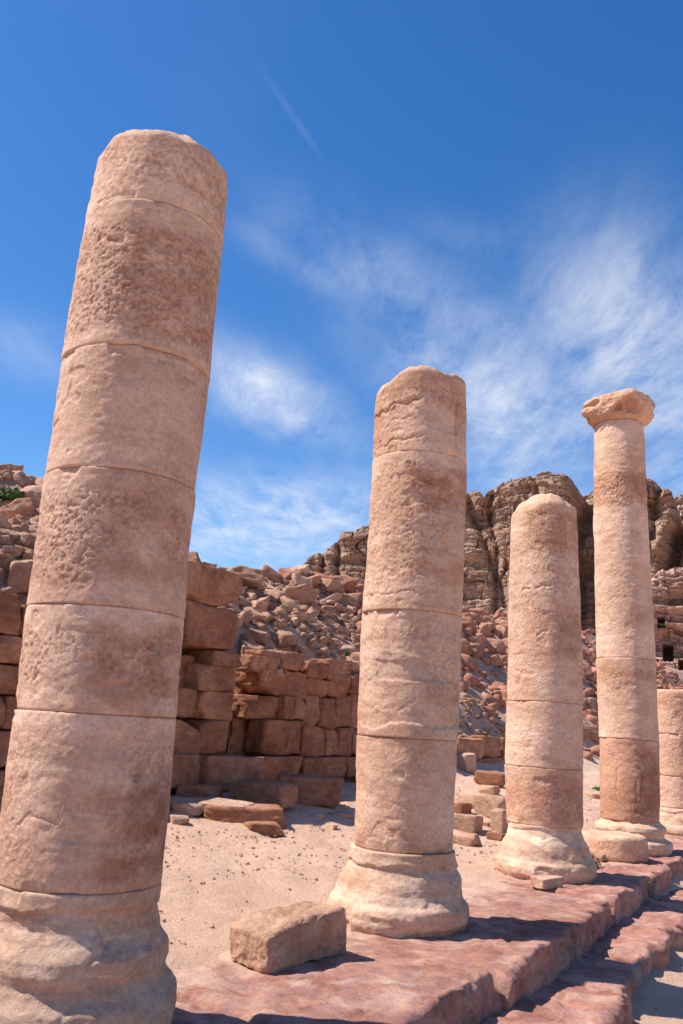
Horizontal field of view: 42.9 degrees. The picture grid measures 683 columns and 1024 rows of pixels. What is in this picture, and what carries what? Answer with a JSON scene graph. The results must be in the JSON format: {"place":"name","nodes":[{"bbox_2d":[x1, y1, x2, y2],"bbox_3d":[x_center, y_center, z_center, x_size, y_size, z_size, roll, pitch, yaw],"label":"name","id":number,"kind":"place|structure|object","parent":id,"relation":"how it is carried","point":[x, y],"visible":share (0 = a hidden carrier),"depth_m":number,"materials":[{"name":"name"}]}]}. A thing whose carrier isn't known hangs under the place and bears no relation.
{"place":"outdoors","nodes":[
{"label":"outdoors","id":0,"kind":"place"},
{"bbox_2d":[0,479,682,1023],"bbox_3d":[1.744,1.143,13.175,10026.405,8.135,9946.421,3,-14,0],"label":"ground","id":1,"kind":"structure","parent":0,"point":[220,903],"depth_m":8.40,"materials":[{"name":"beige sand"}]},
{"bbox_2d":[0,514,10,528],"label":"rubble stone","id":2,"kind":"object","parent":1,"relation":"on","point":[4,523],"visible":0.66,"depth_m":12.30,"materials":[{"name":"stone"}]},
{"bbox_2d":[0,464,13,470],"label":"rubble stone","id":3,"kind":"object","parent":1,"relation":"on","point":[4,467],"visible":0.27,"depth_m":16.08,"materials":[{"name":"stone"}]},
{"bbox_2d":[0,586,17,594],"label":"rubble stone","id":4,"kind":"object","parent":1,"relation":"on","point":[8,589],"visible":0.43,"depth_m":11.03,"materials":[{"name":"stone"}]},
{"bbox_2d":[0,528,21,541],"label":"rubble stone","id":5,"kind":"object","parent":1,"relation":"on","point":[14,535],"visible":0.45,"depth_m":12.07,"materials":[{"name":"stone"}]},
{"bbox_2d":[0,486,26,500],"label":"shrub","id":6,"kind":"object","parent":1,"relation":"on","point":[11,494],"visible":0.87,"depth_m":14.77,"materials":[{"name":"green plant"}]},
{"bbox_2d":[4,545,23,556],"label":"rubble stone","id":7,"kind":"object","parent":1,"relation":"on","point":[18,551],"visible":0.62,"depth_m":11.74,"materials":[{"name":"stone"}]},
{"bbox_2d":[6,463,23,470],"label":"rubble stone","id":8,"kind":"object","parent":1,"relation":"on","point":[18,467],"visible":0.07,"depth_m":16.36,"materials":[{"name":"stone"}]},
{"bbox_2d":[8,517,21,524],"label":"rubble stone","id":9,"kind":"object","parent":1,"relation":"on","point":[14,521],"visible":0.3,"depth_m":13.33,"materials":[{"name":"stone"}]},
{"bbox_2d":[5,560,32,592],"bbox_3d":[-4.206,0.820,11.542,0.519,0.478,0.565,13,0,-37],"label":"rubble stone","id":10,"kind":"object","parent":1,"relation":"on","point":[19,573],"visible":0.51,"depth_m":11.28,"materials":[{"name":"stone"}]},
{"bbox_2d":[0,498,37,518],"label":"rubble stone","id":11,"kind":"object","parent":1,"relation":"on","point":[25,506],"visible":0.62,"depth_m":13.99,"materials":[{"name":"stone"}]},
{"bbox_2d":[14,532,30,546],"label":"rubble stone","id":12,"kind":"object","parent":1,"relation":"on","point":[23,539],"visible":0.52,"depth_m":12.09,"materials":[{"name":"stone"}]},
{"bbox_2d":[15,514,33,521],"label":"rubble stone","id":13,"kind":"object","parent":1,"relation":"on","point":[20,516],"visible":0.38,"depth_m":13.94,"materials":[{"name":"stone"}]},
{"bbox_2d":[22,551,33,559],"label":"rubble stone","id":14,"kind":"object","parent":1,"relation":"on","point":[28,555],"visible":0.42,"depth_m":11.83,"materials":[{"name":"stone"}]},
{"bbox_2d":[20,485,41,507],"bbox_3d":[-5.514,-0.252,15.344,0.736,0.466,0.778,11,6,19],"label":"rubble stone","id":15,"kind":"object","parent":1,"relation":"on","point":[34,492],"visible":0.36,"depth_m":15.24,"materials":[{"name":"stone"}]},
{"bbox_2d":[27,533,35,547],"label":"rubble stone","id":16,"kind":"object","parent":1,"relation":"on","point":[33,540],"visible":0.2,"depth_m":12.39,"materials":[{"name":"stone"}]},
{"bbox_2d":[169,814,189,824],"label":"flat stone","id":17,"kind":"object","parent":1,"relation":"on","point":[180,819],"visible":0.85,"depth_m":9.49,"materials":[{"name":"stone"}]},
{"bbox_2d":[0,560,359,804],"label":"ruined wall","id":18,"kind":"structure","parent":1,"relation":"on","point":[301,718],"depth_m":12.51,"materials":[{"name":"stone"}]},
{"bbox_2d":[275,668,282,679],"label":"stone","id":19,"kind":"object","parent":18,"relation":"on","point":[279,674],"visible":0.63,"depth_m":13.78,"materials":[{"name":"stone"}]},
{"bbox_2d":[170,800,202,815],"bbox_3d":[-1.804,3.467,10.171,0.404,0.151,0.345,6,-14,-11],"label":"flat stone","id":20,"kind":"object","parent":1,"relation":"on","point":[191,808],"visible":0.87,"depth_m":10.03,"materials":[{"name":"stone"}]},
{"bbox_2d":[188,551,201,562],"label":"rubble stone","id":21,"kind":"object","parent":1,"relation":"on","point":[193,556],"visible":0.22,"depth_m":16.86,"materials":[{"name":"stone"}]},
{"bbox_2d":[176,783,222,797],"bbox_3d":[-1.849,3.650,11.360,0.597,0.190,0.476,5,-14,-6],"label":"fallen block","id":22,"kind":"object","parent":1,"relation":"on","point":[200,790],"depth_m":11.17,"materials":[{"name":"stone"}]},
{"bbox_2d":[198,797,253,810],"bbox_3d":[-1.347,3.510,10.224,0.625,0.254,0.380,1,-14,11],"label":"flat stone","id":23,"kind":"object","parent":1,"relation":"on","point":[236,805],"visible":0.56,"depth_m":10.16,"materials":[{"name":"stone"}]},
{"bbox_2d":[238,598,247,606],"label":"rubble stone","id":24,"kind":"object","parent":1,"relation":"on","point":[242,601],"visible":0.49,"depth_m":16.36,"materials":[{"name":"stone"}]},
{"bbox_2d":[202,802,284,827],"bbox_3d":[-1.168,3.574,10.300,0.984,0.241,0.597,5,-14,-8],"label":"fallen block","id":25,"kind":"object","parent":1,"relation":"on","point":[257,811],"depth_m":10.05,"materials":[{"name":"stone"}]},
{"bbox_2d":[226,566,265,587],"bbox_3d":[-2.024,1.329,17.643,0.821,0.411,0.660,14,-29,-26],"label":"rubble stone","id":26,"kind":"object","parent":1,"relation":"on","point":[253,577],"visible":0.55,"depth_m":17.48,"materials":[{"name":"stone"}]},
{"bbox_2d":[239,609,252,622],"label":"rubble stone","id":27,"kind":"object","parent":1,"relation":"on","point":[247,614],"visible":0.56,"depth_m":15.62,"materials":[{"name":"stone"}]},
{"bbox_2d":[239,640,264,654],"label":"rubble stone","id":28,"kind":"object","parent":1,"relation":"on","point":[244,645],"visible":0.44,"depth_m":14.95,"materials":[{"name":"stone"}]},
{"bbox_2d":[0,470,505,779],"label":"rubble","id":29,"kind":"object","parent":1,"relation":"on","point":[23,481],"visible":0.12,"depth_m":17.27,"materials":[{"name":"stone"}]},
{"bbox_2d":[243,607,266,621],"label":"rubble stone","id":30,"kind":"object","parent":1,"relation":"on","point":[259,616],"visible":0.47,"depth_m":16.02,"materials":[{"name":"stone"}]},
{"bbox_2d":[246,626,268,645],"bbox_3d":[-1.521,2.234,15.564,0.456,0.310,0.230,20,6,8],"label":"rubble stone","id":31,"kind":"object","parent":1,"relation":"on","point":[260,637],"visible":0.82,"depth_m":15.46,"materials":[{"name":"stone"}]},
{"bbox_2d":[251,600,267,612],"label":"rubble stone","id":32,"kind":"object","parent":1,"relation":"on","point":[261,606],"visible":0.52,"depth_m":16.57,"materials":[{"name":"stone"}]},
{"bbox_2d":[229,780,297,808],"bbox_3d":[-1.020,3.729,11.484,0.883,0.345,0.604,-4,-16,28],"label":"fallen block","id":33,"kind":"object","parent":1,"relation":"on","point":[283,795],"depth_m":11.25,"materials":[{"name":"stone"}]},
{"bbox_2d":[243,821,283,835],"bbox_3d":[-0.881,3.577,9.854,0.410,0.126,0.372,8,-14,-17],"label":"fallen block","id":34,"kind":"object","parent":1,"relation":"on","point":[273,828],"depth_m":9.70,"materials":[{"name":"stone"}]},
{"bbox_2d":[261,612,274,621],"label":"rubble stone","id":35,"kind":"object","parent":1,"relation":"on","point":[270,617],"visible":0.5,"depth_m":16.34,"materials":[{"name":"stone"}]},
{"bbox_2d":[262,565,283,582],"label":"rubble stone","id":36,"kind":"object","parent":1,"relation":"on","point":[272,574],"visible":0.51,"depth_m":24.68,"materials":[{"name":"red stone"}]},
{"bbox_2d":[264,589,281,602],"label":"rubble stone","id":37,"kind":"object","parent":1,"relation":"on","point":[276,595],"visible":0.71,"depth_m":17.74,"materials":[{"name":"stone"}]},
{"bbox_2d":[275,630,295,647],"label":"rubble stone","id":38,"kind":"object","parent":1,"relation":"on","point":[286,639],"visible":0.88,"depth_m":15.95,"materials":[{"name":"stone"}]},
{"bbox_2d":[278,596,300,611],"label":"rubble stone","id":39,"kind":"object","parent":1,"relation":"on","point":[290,604],"visible":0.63,"depth_m":17.63,"materials":[{"name":"stone"}]},
{"bbox_2d":[278,567,303,579],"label":"rubble stone","id":40,"kind":"object","parent":1,"relation":"on","point":[285,573],"visible":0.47,"depth_m":25.53,"materials":[{"name":"red stone"}]},
{"bbox_2d":[290,564,308,576],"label":"rubble stone","id":41,"kind":"object","parent":1,"relation":"on","point":[304,569],"visible":0.56,"depth_m":25.65,"materials":[{"name":"stone"}]},
{"bbox_2d":[293,611,308,621],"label":"rubble stone","id":42,"kind":"object","parent":1,"relation":"on","point":[304,617],"visible":0.77,"depth_m":17.33,"materials":[{"name":"stone"}]},
{"bbox_2d":[285,583,318,604],"bbox_3d":[-1.149,2.262,23.298,0.881,0.616,0.786,23,-21,-10],"label":"rubble stone","id":43,"kind":"object","parent":1,"relation":"on","point":[305,594],"visible":0.65,"depth_m":23.07,"materials":[{"name":"stone"}]},
{"bbox_2d":[291,573,312,587],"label":"rubble stone","id":44,"kind":"object","parent":1,"relation":"on","point":[298,579],"visible":0.6,"depth_m":25.11,"materials":[{"name":"stone"}]},
{"bbox_2d":[276,773,343,806],"bbox_3d":[-0.525,3.914,12.261,1.004,0.403,0.716,7,-14,-14],"label":"fallen block","id":45,"kind":"object","parent":1,"relation":"on","point":[315,790],"depth_m":11.99,"materials":[{"name":"stone"}]},
{"bbox_2d":[306,609,315,622],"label":"rubble stone","id":46,"kind":"object","parent":1,"relation":"on","point":[311,614],"visible":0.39,"depth_m":18.00,"materials":[{"name":"stone"}]},
{"bbox_2d":[307,605,321,616],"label":"rubble stone","id":47,"kind":"object","parent":1,"relation":"on","point":[316,609],"visible":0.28,"depth_m":22.99,"materials":[{"name":"stone"}]},
{"bbox_2d":[308,574,322,587],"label":"rubble stone","id":48,"kind":"object","parent":1,"relation":"on","point":[317,579],"visible":0.38,"depth_m":25.44,"materials":[{"name":"red stone"}]},
{"bbox_2d":[314,647,328,656],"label":"rubble stone","id":49,"kind":"object","parent":1,"relation":"on","point":[324,651],"visible":0.71,"depth_m":16.90,"materials":[{"name":"stone"}]},
{"bbox_2d":[319,617,333,625],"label":"rubble stone","id":50,"kind":"object","parent":1,"relation":"on","point":[327,621],"visible":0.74,"depth_m":23.08,"materials":[{"name":"stone"}]},
{"bbox_2d":[320,605,335,617],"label":"rubble stone","id":51,"kind":"object","parent":1,"relation":"on","point":[328,611],"visible":0.64,"depth_m":23.95,"materials":[{"name":"red stone"}]},
{"bbox_2d":[318,578,343,593],"bbox_3d":[-0.323,2.265,25.884,0.756,0.542,0.770,20,-20,-40],"label":"rubble stone","id":52,"kind":"object","parent":1,"relation":"on","point":[327,585],"visible":0.66,"depth_m":25.61,"materials":[{"name":"stone"}]},
{"bbox_2d":[324,592,342,601],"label":"rubble stone","id":53,"kind":"object","parent":1,"relation":"on","point":[336,597],"visible":0.66,"depth_m":25.34,"materials":[{"name":"stone"}]},
{"bbox_2d":[331,638,344,650],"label":"rubble stone","id":54,"kind":"object","parent":1,"relation":"on","point":[338,644],"visible":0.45,"depth_m":17.95,"materials":[{"name":"stone"}]},
{"bbox_2d":[333,603,345,613],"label":"rubble stone","id":55,"kind":"object","parent":1,"relation":"on","point":[340,608],"visible":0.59,"depth_m":24.82,"materials":[{"name":"stone"}]},
{"bbox_2d":[328,811,353,818],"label":"fallen block","id":56,"kind":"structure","parent":1,"relation":"on","point":[348,815],"depth_m":11.49,"materials":[{"name":"stone"}]},
{"bbox_2d":[331,575,355,580],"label":"rubble stone","id":57,"kind":"object","parent":1,"relation":"on","point":[340,577],"visible":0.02,"depth_m":28.31,"materials":[{"name":"red stone"}]},
{"bbox_2d":[340,645,355,655],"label":"rubble stone","id":58,"kind":"object","parent":1,"relation":"on","point":[351,648],"visible":0.42,"depth_m":21.27,"materials":[{"name":"stone"}]},
{"bbox_2d":[340,593,358,607],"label":"rubble stone","id":59,"kind":"object","parent":1,"relation":"on","point":[347,599],"visible":0.44,"depth_m":25.98,"materials":[{"name":"stone"}]},
{"bbox_2d":[339,579,360,592],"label":"rubble stone","id":60,"kind":"object","parent":1,"relation":"on","point":[349,585],"visible":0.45,"depth_m":26.79,"materials":[{"name":"red stone"}]},
{"bbox_2d":[345,605,356,614],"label":"rubble stone","id":61,"kind":"object","parent":1,"relation":"on","point":[351,609],"visible":0.52,"depth_m":25.24,"materials":[{"name":"stone"}]},
{"bbox_2d":[350,652,359,665],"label":"rubble stone","id":62,"kind":"object","parent":1,"relation":"on","point":[355,656],"visible":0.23,"depth_m":20.50,"materials":[{"name":"stone"}]},
{"bbox_2d":[354,621,361,633],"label":"rubble stone","id":63,"kind":"object","parent":1,"relation":"on","point":[357,627],"visible":0.16,"depth_m":24.36,"materials":[{"name":"red stone"}]},
{"bbox_2d":[353,583,363,592],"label":"rubble stone","id":64,"kind":"object","parent":1,"relation":"on","point":[359,588],"visible":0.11,"depth_m":27.58,"materials":[{"name":"red stone"}]},
{"bbox_2d":[159,768,600,949],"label":"pebbles","id":65,"kind":"object","parent":1,"relation":"on","point":[246,863],"visible":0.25,"depth_m":8.91,"materials":[{"name":"stone"}]},
{"bbox_2d":[171,834,682,1023],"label":"stone steps","id":66,"kind":"structure","parent":1,"relation":"on","point":[595,951],"depth_m":5.79,"materials":[{"name":"stone"}]},
{"bbox_2d":[0,129,227,1023],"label":"stone column","id":67,"kind":"structure","parent":66,"relation":"on","point":[84,938],"depth_m":4.19,"materials":[{"name":"stone"}]},
{"bbox_2d":[229,901,346,973],"bbox_3d":[-0.319,2.669,5.510,0.453,0.329,0.798,-7,-17,36],"label":"sandstone block","id":68,"kind":"object","parent":66,"relation":"on","point":[277,939],"depth_m":5.35,"materials":[{"name":"beige stone"}]},
{"bbox_2d":[327,365,469,938],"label":"stone column","id":69,"kind":"structure","parent":66,"relation":"on","point":[399,877],"depth_m":6.84,"materials":[{"name":"stone"}]},
{"bbox_2d":[495,493,596,883],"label":"stone column","id":70,"kind":"structure","parent":66,"relation":"on","point":[543,765],"depth_m":9.47,"materials":[{"name":"stone"}]},
{"bbox_2d":[531,875,563,888],"bbox_3d":[2.038,3.671,8.627,0.273,0.123,0.194,7,-11,-29],"label":"stone chunk","id":71,"kind":"object","parent":66,"relation":"on","point":[546,881],"visible":1,"depth_m":8.57,"materials":[{"name":"stone"}]},
{"bbox_2d":[590,851,604,861],"bbox_3d":[3.189,4.268,10.785,0.199,0.133,0.240,-10,-25,43],"label":"stone chunk","id":72,"kind":"object","parent":66,"relation":"on","point":[600,856],"visible":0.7,"depth_m":10.70,"materials":[{"name":"stone"}]},
{"bbox_2d":[582,829,648,862],"bbox_3d":[3.464,4.245,11.088,0.851,0.316,0.853,3,-14,0],"label":"drum fragment","id":73,"kind":"object","parent":66,"relation":"on","point":[620,846],"visible":0.88,"depth_m":10.74,"materials":[{"name":"stone"}]},
{"bbox_2d":[581,388,672,856],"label":"stone column","id":74,"kind":"structure","parent":66,"relation":"on","point":[618,422],"depth_m":12.45,"materials":[{"name":"stone"}]},
{"bbox_2d":[454,802,471,813],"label":"tumbled block","id":75,"kind":"object","parent":1,"relation":"on","point":[462,808],"depth_m":13.61,"materials":[{"name":"stone"}]},
{"bbox_2d":[455,794,473,807],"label":"tumbled block","id":76,"kind":"object","parent":1,"relation":"on","point":[465,798],"depth_m":14.62,"materials":[{"name":"stone"}]},
{"bbox_2d":[457,753,475,771],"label":"tumbled block","id":77,"kind":"object","parent":1,"relation":"on","point":[466,762],"depth_m":18.56,"materials":[{"name":"stone"}]},
{"bbox_2d":[453,831,481,846],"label":"tumbled block","id":78,"kind":"object","parent":1,"relation":"on","point":[462,838],"depth_m":10.97,"materials":[{"name":"stone"}]},
{"bbox_2d":[462,612,472,629],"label":"rubble stone","id":79,"kind":"object","parent":1,"relation":"on","point":[467,620],"visible":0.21,"depth_m":30.53,"materials":[{"name":"red stone"}]},
{"bbox_2d":[453,813,482,833],"bbox_3d":[1.750,4.360,12.172,0.406,0.269,0.358,-2,-15,22],"label":"tumbled block","id":80,"kind":"object","parent":1,"relation":"on","point":[470,823],"depth_m":12.03,"materials":[{"name":"stone"}]},
{"bbox_2d":[469,642,483,657],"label":"rubble stone","id":81,"kind":"object","parent":1,"relation":"on","point":[476,649],"visible":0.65,"depth_m":30.03,"materials":[{"name":"red stone"}]},
{"bbox_2d":[469,636,484,646],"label":"rubble stone","id":82,"kind":"object","parent":1,"relation":"on","point":[478,640],"visible":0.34,"depth_m":31.03,"materials":[{"name":"red stone"}]},
{"bbox_2d":[457,735,505,763],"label":"wall","id":83,"kind":"structure","parent":1,"relation":"on","point":[487,749],"depth_m":20.16,"materials":[{"name":"stone"}]},
{"bbox_2d":[478,622,491,636],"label":"rubble stone","id":84,"kind":"object","parent":1,"relation":"on","point":[486,629],"visible":0.59,"depth_m":33.36,"materials":[{"name":"red stone"}]},
{"bbox_2d":[478,785,499,794],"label":"tumbled block","id":85,"kind":"object","parent":1,"relation":"on","point":[490,789],"depth_m":16.28,"materials":[{"name":"stone"}]},
{"bbox_2d":[473,794,505,817],"bbox_3d":[2.370,4.682,13.830,0.472,0.354,0.341,-9,-18,41],"label":"tumbled block","id":86,"kind":"object","parent":1,"relation":"on","point":[485,804],"depth_m":13.73,"materials":[{"name":"stone"}]},
{"bbox_2d":[474,770,504,786],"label":"tumbled block","id":87,"kind":"object","parent":1,"relation":"on","point":[481,777],"depth_m":17.34,"materials":[{"name":"stone"}]},
{"bbox_2d":[484,638,505,654],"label":"rubble stone","id":88,"kind":"object","parent":1,"relation":"on","point":[493,646],"visible":0.5,"depth_m":31.84,"materials":[{"name":"red stone"}]},
{"bbox_2d":[486,831,505,840],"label":"tumbled block","id":89,"kind":"object","parent":1,"relation":"on","point":[496,836],"depth_m":11.59,"materials":[{"name":"stone"}]},
{"bbox_2d":[488,654,504,666],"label":"rubble stone","id":90,"kind":"object","parent":1,"relation":"on","point":[495,660],"visible":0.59,"depth_m":30.75,"materials":[{"name":"red stone"}]},
{"bbox_2d":[490,808,507,832],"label":"tumbled block","id":91,"kind":"object","parent":1,"relation":"on","point":[498,820],"depth_m":12.43,"materials":[{"name":"stone"}]},
{"bbox_2d":[491,625,507,639],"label":"rubble stone","id":92,"kind":"object","parent":1,"relation":"on","point":[504,633],"visible":0.29,"depth_m":34.16,"materials":[{"name":"red stone"}]},
{"bbox_2d":[493,610,506,619],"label":"rubble stone","id":93,"kind":"object","parent":1,"relation":"on","point":[498,613],"visible":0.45,"depth_m":38.46,"materials":[{"name":"red stone"}]},
{"bbox_2d":[343,579,682,759],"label":"rubble","id":94,"kind":"object","parent":1,"relation":"on","point":[495,698],"visible":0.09,"depth_m":30.31,"materials":[{"name":"red stone"}]},
{"bbox_2d":[583,661,592,676],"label":"rubble stone","id":95,"kind":"object","parent":1,"relation":"on","point":[587,668],"visible":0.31,"depth_m":39.54,"materials":[{"name":"red stone"}]},
{"bbox_2d":[583,791,599,798],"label":"boulder","id":96,"kind":"object","parent":1,"relation":"on","point":[593,794],"visible":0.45,"depth_m":18.50,"materials":[{"name":"stone"}]},
{"bbox_2d":[586,697,596,707],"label":"boulder","id":97,"kind":"object","parent":1,"relation":"on","point":[591,701],"visible":0.5,"depth_m":35.38,"materials":[{"name":"stone"}]},
{"bbox_2d":[583,725,601,743],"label":"boulder","id":98,"kind":"object","parent":1,"relation":"on","point":[594,737],"visible":0.32,"depth_m":30.35,"materials":[{"name":"stone"}]},
{"bbox_2d":[591,667,596,681],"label":"rubble stone","id":99,"kind":"object","parent":1,"relation":"on","point":[594,675],"visible":0.27,"depth_m":40.05,"materials":[{"name":"red stone"}]},
{"bbox_2d":[651,567,682,670],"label":"rock outcrop","id":100,"kind":"object","parent":1,"relation":"on","point":[667,592],"visible":0.11,"depth_m":127.53,"materials":[{"name":"brown stone"}]},
{"bbox_2d":[654,689,682,835],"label":"stone column","id":101,"kind":"structure","parent":1,"relation":"on","point":[670,712],"depth_m":14.65,"materials":[{"name":"stone"}]},
{"bbox_2d":[0,0,682,571],"label":"sky","id":102,"kind":"structure","parent":0,"point":[488,194],"materials":[{"name":"blue"}]},
{"bbox_2d":[303,471,682,636],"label":"cliff","id":103,"kind":"structure","parent":0,"point":[488,515],"depth_m":378.58,"materials":[{"name":"brown stone"}]},
{"bbox_2d":[674,494,682,523],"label":"cliff","id":104,"kind":"structure","parent":0,"point":[678,500],"depth_m":543.41,"materials":[{"name":"brown stone"}]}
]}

